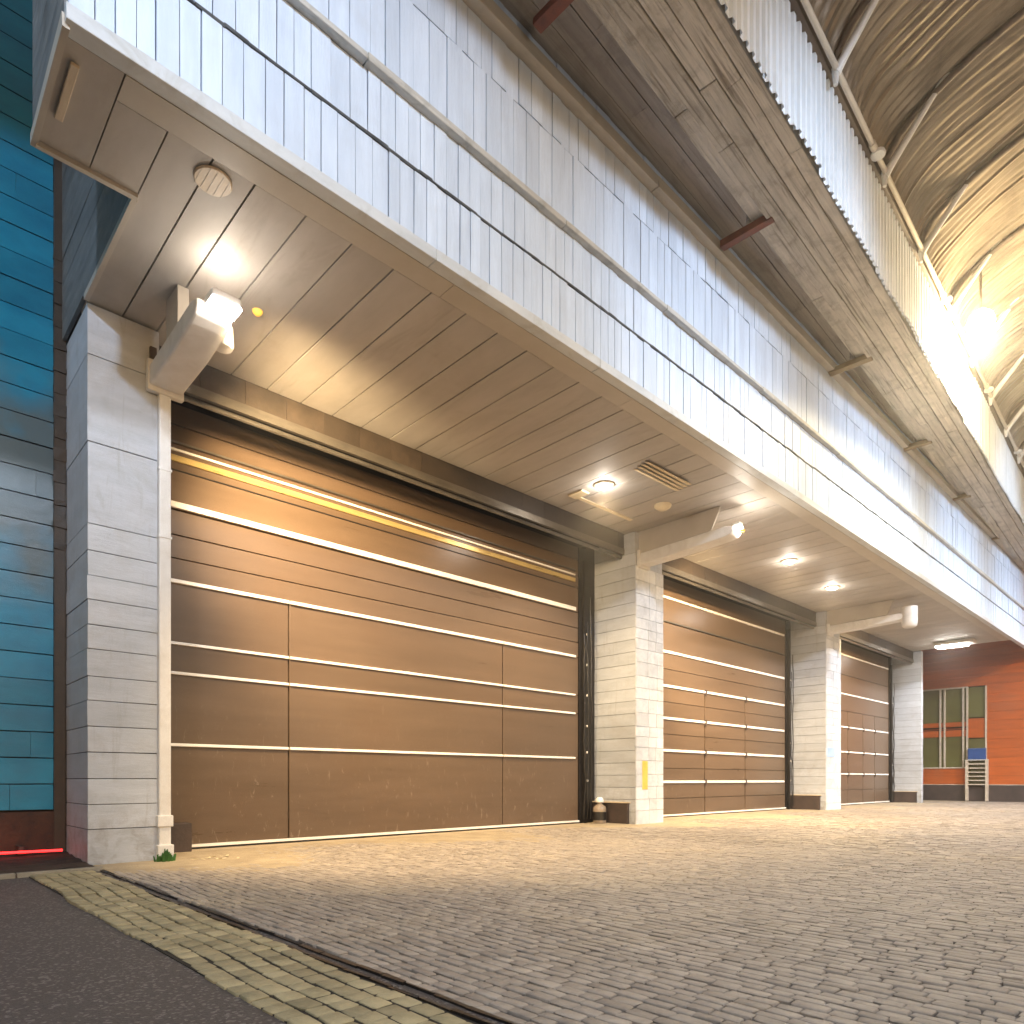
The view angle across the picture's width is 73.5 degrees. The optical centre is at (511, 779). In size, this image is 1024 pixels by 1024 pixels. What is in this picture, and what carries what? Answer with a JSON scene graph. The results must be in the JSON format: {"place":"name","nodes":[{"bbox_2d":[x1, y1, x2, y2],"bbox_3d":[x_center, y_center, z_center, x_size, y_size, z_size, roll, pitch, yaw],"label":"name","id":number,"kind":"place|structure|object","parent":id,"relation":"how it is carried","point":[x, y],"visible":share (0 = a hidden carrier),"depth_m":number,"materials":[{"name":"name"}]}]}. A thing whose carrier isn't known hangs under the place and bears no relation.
{"place":"outdoors","nodes":[
{"label":"outdoors","id":0,"kind":"place"},
{"bbox_2d":[192,854,238,859],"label":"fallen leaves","id":1,"kind":"object","parent":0,"point":[213,856],"visible":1,"depth_m":8.59,"materials":[{"name":"beige plant"}]},
{"bbox_2d":[0,801,1020,1023],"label":"ground","id":2,"kind":"structure","parent":0,"point":[63,960],"depth_m":3.53,"materials":[{"name":"grey asphalt"}]},
{"bbox_2d":[0,0,66,854],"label":"teal building","id":3,"kind":"structure","parent":2,"relation":"on","point":[33,434],"depth_m":8.48,"materials":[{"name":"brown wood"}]},
{"bbox_2d":[0,845,62,854],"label":"red light strip","id":4,"kind":"object","parent":3,"relation":"attached to","point":[19,849],"visible":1,"depth_m":8.23,"materials":[{"name":"red plastic"}]},
{"bbox_2d":[0,851,93,873],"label":"soil","id":5,"kind":"structure","parent":2,"relation":"on","point":[15,864],"depth_m":7.86,"materials":[{"name":"brown soil"}]},
{"bbox_2d":[0,866,102,879],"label":"kerb","id":6,"kind":"structure","parent":2,"relation":"on","point":[26,874],"depth_m":7.25,"materials":[{"name":"grey concrete"}]},
{"bbox_2d":[30,868,472,1023],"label":"paved border","id":7,"kind":"object","parent":2,"relation":"on","point":[109,898],"visible":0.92,"depth_m":3.83,"materials":[{"name":"beige stone"}]},
{"bbox_2d":[82,867,516,1023],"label":"drain channel","id":8,"kind":"object","parent":2,"relation":"on","point":[456,1011],"visible":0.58,"depth_m":3.65,"materials":[{"name":"black metal"}]},
{"bbox_2d":[30,0,1023,865],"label":"garage building","id":9,"kind":"structure","parent":2,"relation":"on","point":[348,556],"depth_m":10.30,"materials":[{"name":"grey wood"}]},
{"bbox_2d":[146,284,241,402],"bbox_3d":[-3.571,-5.123,7.849,0.610,0.806,1.920,0,0,-44],"label":"lamp bracket","id":10,"kind":"object","parent":9,"relation":"attached to","point":[199,333],"visible":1,"depth_m":7.70,"materials":[{"name":"white metal"}]},
{"bbox_2d":[193,165,231,197],"bbox_3d":[-2.759,-5.517,6.328,0.330,0.022,0.330,0,0,-44],"label":"cover disc","id":11,"kind":"object","parent":9,"relation":"attached to","point":[213,180],"visible":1,"depth_m":6.30,"materials":[{"name":"paint"}]},
{"bbox_2d":[252,308,262,316],"bbox_3d":[-3.003,-5.503,8.087,0.120,0.047,0.120,0,0,-44],"label":"amber lamp","id":12,"kind":"object","parent":9,"relation":"attached to","point":[257,312],"visible":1,"depth_m":8.06,"materials":[{"name":"yellow"}]},
{"bbox_2d":[171,401,578,848],"bbox_3d":[-1.834,-2.170,12.478,9.200,6.340,0.170,0,0,-44],"label":"garage door","id":13,"kind":"structure","parent":9,"relation":"in","point":[356,652],"depth_m":11.58,"materials":[{"name":"brown paint"}]},
{"bbox_2d":[568,489,632,520],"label":"cream trim","id":14,"kind":"structure","parent":9,"relation":"attached to","point":[580,494],"depth_m":13.61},
{"bbox_2d":[594,481,613,489],"bbox_3d":[1.728,-5.503,12.862,0.377,0.047,0.377,0,0,-44],"label":"ceiling lamp","id":15,"kind":"object","parent":9,"relation":"attached to","point":[603,485],"visible":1,"depth_m":12.80,"materials":[{"name":"glass"}]},
{"bbox_2d":[642,761,647,788],"bbox_3d":[2.993,-0.100,15.418,0.200,0.640,0.006,0,0,-44],"label":"notice","id":16,"kind":"object","parent":9,"relation":"attached to","point":[644,774],"visible":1,"depth_m":15.41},
{"bbox_2d":[634,462,690,490],"bbox_3d":[2.738,-5.497,12.444,1.360,0.054,0.420,0,0,-44],"label":"soffit vent","id":17,"kind":"object","parent":9,"relation":"attached to","point":[665,476],"visible":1,"depth_m":12.42,"materials":[{"name":"beige metal"}]},
{"bbox_2d":[654,502,671,510],"bbox_3d":[3.037,-5.479,13.809,0.360,0.097,0.355,0,0,-44],"label":"smoke detector","id":18,"kind":"object","parent":9,"relation":"attached to","point":[662,506],"visible":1,"depth_m":13.71,"materials":[{"name":"beige plastic"}]},
{"bbox_2d":[637,506,742,570],"bbox_3d":[3.724,-5.123,14.548,0.414,0.806,2.322,0,0,-44],"label":"lamp bracket","id":19,"kind":"object","parent":9,"relation":"attached to","point":[678,538],"visible":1,"depth_m":14.48,"materials":[{"name":"white metal"}]},
{"bbox_2d":[662,577,785,817],"bbox_3d":[5.900,-2.170,19.873,8.900,6.340,0.175,0,0,-44],"label":"garage door","id":20,"kind":"structure","parent":9,"relation":"in","point":[723,679],"depth_m":20.00,"materials":[{"name":"brown paint"}]},
{"bbox_2d":[499,0,1023,571],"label":"hall roof","id":21,"kind":"structure","parent":9,"relation":"on","point":[845,178],"depth_m":10.86,"materials":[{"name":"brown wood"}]},
{"bbox_2d":[966,270,995,337],"bbox_3d":[9.840,-10.110,14.394,0.520,1.580,0.520,0,0,-44],"label":"hall lamp","id":22,"kind":"object","parent":21,"relation":"hanging from","point":[981,321],"visible":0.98,"depth_m":14.28,"materials":[{"name":"beige glass"}]},
{"bbox_2d":[781,558,797,563],"bbox_3d":[7.012,-5.503,17.321,0.406,0.047,0.406,0,0,-44],"label":"ceiling lamp","id":23,"kind":"object","parent":9,"relation":"attached to","point":[789,561],"visible":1,"depth_m":17.23,"materials":[{"name":"glass"}]},
{"bbox_2d":[824,585,839,589],"bbox_3d":[9.201,-5.503,19.706,0.406,0.047,0.406,0,0,-44],"label":"ceiling lamp","id":24,"kind":"object","parent":9,"relation":"attached to","point":[833,587],"visible":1,"depth_m":19.62,"materials":[{"name":"glass"}]},
{"bbox_2d":[840,641,888,805],"bbox_3d":[13.361,-2.170,27.010,8.450,6.340,0.175,0,0,-44],"label":"garage door","id":25,"kind":"structure","parent":9,"relation":"in","point":[864,719],"depth_m":27.84,"materials":[{"name":"brown paint"}]},
{"bbox_2d":[827,600,917,636],"bbox_3d":[11.324,-5.073,21.612,0.443,0.906,2.620,0,0,-44],"label":"lamp bracket","id":26,"kind":"object","parent":9,"relation":"attached to","point":[848,619],"visible":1,"depth_m":21.58,"materials":[{"name":"white metal"}]},
{"bbox_2d":[934,638,976,648],"bbox_3d":[17.634,-5.400,27.281,0.600,0.200,1.350,0,0,-44],"label":"batten lamp","id":27,"kind":"object","parent":9,"relation":"attached to","point":[953,643],"visible":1,"depth_m":27.09,"materials":[{"name":"white paint"}]},
{"bbox_2d":[192,800,927,850],"bbox_3d":[7.126,1.028,21.180,35.620,0.064,1.040,0,0,-44],"label":"threshold","id":28,"kind":"object","parent":2,"relation":"on","point":[236,847],"depth_m":12.44,"materials":[{"name":"metal"}]},
{"bbox_2d":[171,822,191,852],"bbox_3d":[-4.693,0.800,9.405,0.500,0.400,0.240,0,0,-44],"label":"corner guard","id":29,"kind":"object","parent":28,"relation":"on","point":[181,836],"visible":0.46,"depth_m":9.40,"materials":[{"name":"brown metal"}]},
{"bbox_2d":[922,640,1023,801],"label":"orange building","id":30,"kind":"structure","parent":2,"relation":"on","point":[973,695],"depth_m":31.92,"materials":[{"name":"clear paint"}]},
{"bbox_2d":[922,685,986,783],"bbox_3d":[20.748,-2.070,32.716,0.105,4.580,3.230,0,0,-44],"label":"window","id":31,"kind":"structure","parent":30,"relation":"in","point":[944,707],"depth_m":32.51,"materials":[{"name":"green glass"}]},
{"bbox_2d":[94,800,1023,1023],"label":"pavement","id":32,"kind":"structure","parent":0,"point":[919,908],"depth_m":5.06,"materials":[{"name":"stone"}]},
{"bbox_2d":[153,849,175,861],"bbox_3d":[-4.229,0.919,8.354,0.236,0.163,0.175,0,0,-83],"label":"moss tuft","id":33,"kind":"object","parent":32,"relation":"on","point":[166,855],"visible":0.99,"depth_m":8.33,"materials":[{"name":"green plant"}]},
{"bbox_2d":[593,797,605,823],"bbox_3d":[1.986,0.696,15.544,0.306,0.600,0.306,0,0,-44],"label":"bottle","id":34,"kind":"object","parent":32,"relation":"on","point":[599,812],"visible":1,"depth_m":15.43,"materials":[{"name":"plastic"}]},
{"bbox_2d":[965,759,988,800],"bbox_3d":[21.502,0.028,31.707,0.190,1.905,0.900,0,0,-44],"label":"slatted rack","id":35,"kind":"object","parent":32,"relation":"on","point":[967,772],"visible":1,"depth_m":31.62,"materials":[{"name":"white metal"}]},
{"bbox_2d":[968,748,985,759],"bbox_3d":[21.516,-1.190,31.721,0.150,0.520,0.700,0,0,-44],"label":"storage box","id":36,"kind":"object","parent":35,"relation":"on","point":[976,753],"visible":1,"depth_m":31.67,"materials":[{"name":"blue plastic"}]}
]}

